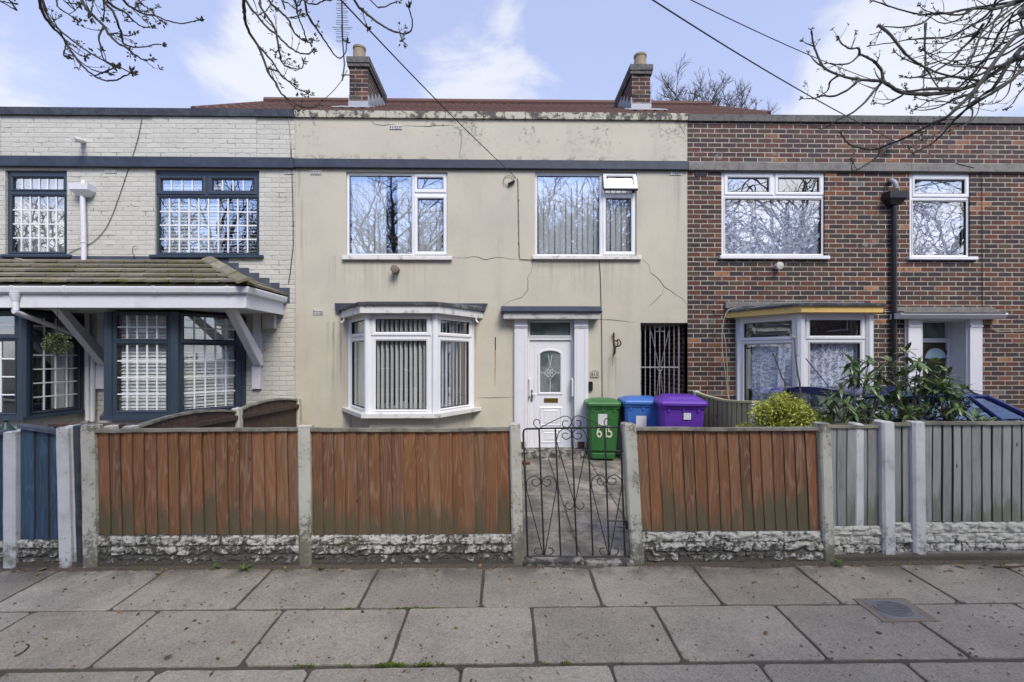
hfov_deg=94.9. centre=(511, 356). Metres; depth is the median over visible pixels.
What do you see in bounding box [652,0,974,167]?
telephone cable
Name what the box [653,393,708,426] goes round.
wheelie bin
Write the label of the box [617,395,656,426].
wheelie bin
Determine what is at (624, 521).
garden gate
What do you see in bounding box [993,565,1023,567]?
fallen twig
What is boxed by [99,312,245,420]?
bay window
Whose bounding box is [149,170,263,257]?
window
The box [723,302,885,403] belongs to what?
bay window
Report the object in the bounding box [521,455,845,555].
front path
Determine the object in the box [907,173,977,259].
window
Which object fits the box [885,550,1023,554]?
neighbour yard
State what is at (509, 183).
telephone cable
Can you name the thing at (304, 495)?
fence
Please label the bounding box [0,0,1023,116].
sky
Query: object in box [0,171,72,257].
window
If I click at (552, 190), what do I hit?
window
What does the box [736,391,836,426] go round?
yellow green shrub
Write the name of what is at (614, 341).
hanging basket bracket
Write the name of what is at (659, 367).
passage gate
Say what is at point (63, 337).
hanging topiary ball
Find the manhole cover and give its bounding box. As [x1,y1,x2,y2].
[853,598,939,623]
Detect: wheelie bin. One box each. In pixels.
[584,397,621,458]
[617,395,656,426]
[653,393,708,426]
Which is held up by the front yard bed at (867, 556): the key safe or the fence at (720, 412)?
the fence at (720, 412)
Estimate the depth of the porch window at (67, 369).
6.66 m
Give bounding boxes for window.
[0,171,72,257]
[0,311,84,420]
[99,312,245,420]
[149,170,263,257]
[335,301,487,417]
[342,172,451,260]
[532,172,641,259]
[719,172,829,259]
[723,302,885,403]
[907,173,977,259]
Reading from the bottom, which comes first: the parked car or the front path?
the front path
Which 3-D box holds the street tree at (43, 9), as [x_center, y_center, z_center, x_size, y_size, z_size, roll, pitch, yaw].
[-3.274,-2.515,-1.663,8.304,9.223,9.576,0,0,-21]
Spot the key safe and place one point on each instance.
(590, 385)
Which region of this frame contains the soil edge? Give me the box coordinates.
[0,559,1023,574]
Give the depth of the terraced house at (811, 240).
7.46 m
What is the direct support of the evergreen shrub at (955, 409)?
on the neighbour yard
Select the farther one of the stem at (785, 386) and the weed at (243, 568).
the stem at (785, 386)
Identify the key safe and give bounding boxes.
[588,381,592,390]
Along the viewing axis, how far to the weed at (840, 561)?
4.07 m
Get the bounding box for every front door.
[530,340,570,445]
[923,343,946,387]
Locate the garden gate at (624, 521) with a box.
[522,415,627,556]
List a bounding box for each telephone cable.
[340,0,602,396]
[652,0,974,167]
[691,0,993,111]
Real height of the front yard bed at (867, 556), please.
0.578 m
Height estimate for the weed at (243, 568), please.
0.056 m
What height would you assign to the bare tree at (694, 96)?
12.836 m
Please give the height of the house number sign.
0.115 m
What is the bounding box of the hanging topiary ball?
[40,308,73,355]
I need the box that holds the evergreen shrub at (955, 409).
[816,342,1000,424]
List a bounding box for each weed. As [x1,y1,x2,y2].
[235,563,254,571]
[833,559,842,565]
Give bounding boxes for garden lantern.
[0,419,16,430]
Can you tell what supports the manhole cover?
on the pavement
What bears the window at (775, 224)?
in the terraced house at (811, 240)
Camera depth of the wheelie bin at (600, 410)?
6.92 m
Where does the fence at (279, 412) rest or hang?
on the front yard bed at (867, 556)
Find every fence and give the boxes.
[0,423,90,567]
[48,397,300,428]
[80,422,523,567]
[620,421,834,563]
[693,391,863,525]
[830,418,1023,554]
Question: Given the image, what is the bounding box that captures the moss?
[257,603,724,667]
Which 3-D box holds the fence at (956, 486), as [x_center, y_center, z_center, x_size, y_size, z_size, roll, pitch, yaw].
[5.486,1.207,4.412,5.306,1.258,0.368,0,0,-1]
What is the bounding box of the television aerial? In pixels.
[318,0,352,105]
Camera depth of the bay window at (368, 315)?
6.62 m
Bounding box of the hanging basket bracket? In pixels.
[613,332,621,354]
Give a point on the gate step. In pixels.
(542, 561)
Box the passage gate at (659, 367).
[640,325,678,396]
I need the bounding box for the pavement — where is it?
[0,564,1023,681]
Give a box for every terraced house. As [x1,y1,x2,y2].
[0,107,294,429]
[191,44,770,458]
[681,114,1023,410]
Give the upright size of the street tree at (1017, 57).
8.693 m
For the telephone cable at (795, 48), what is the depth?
4.83 m
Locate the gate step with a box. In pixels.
[523,552,633,566]
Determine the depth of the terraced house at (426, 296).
7.37 m
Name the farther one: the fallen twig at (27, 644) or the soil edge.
the soil edge
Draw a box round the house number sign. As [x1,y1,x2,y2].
[590,370,598,376]
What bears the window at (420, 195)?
in the terraced house at (426, 296)
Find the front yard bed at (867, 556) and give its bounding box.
[0,459,1023,566]
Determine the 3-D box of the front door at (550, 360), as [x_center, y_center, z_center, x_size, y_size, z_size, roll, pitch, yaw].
[0.609,0.581,7.452,0.656,1.668,0.098,0,0,-1]
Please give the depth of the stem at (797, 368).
4.79 m
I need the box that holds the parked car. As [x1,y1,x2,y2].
[776,359,1023,422]
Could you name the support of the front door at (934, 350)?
in the terraced house at (811, 240)
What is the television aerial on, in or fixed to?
attached to the terraced house at (426, 296)
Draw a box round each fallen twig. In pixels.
[14,643,29,655]
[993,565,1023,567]
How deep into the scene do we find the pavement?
3.25 m
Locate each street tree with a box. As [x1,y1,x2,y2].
[0,0,412,113]
[799,0,1023,171]
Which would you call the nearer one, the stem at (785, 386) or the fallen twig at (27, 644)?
the fallen twig at (27, 644)
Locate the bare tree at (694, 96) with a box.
[650,53,780,112]
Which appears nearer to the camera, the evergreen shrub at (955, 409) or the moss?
the moss
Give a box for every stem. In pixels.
[770,353,787,397]
[789,335,800,399]

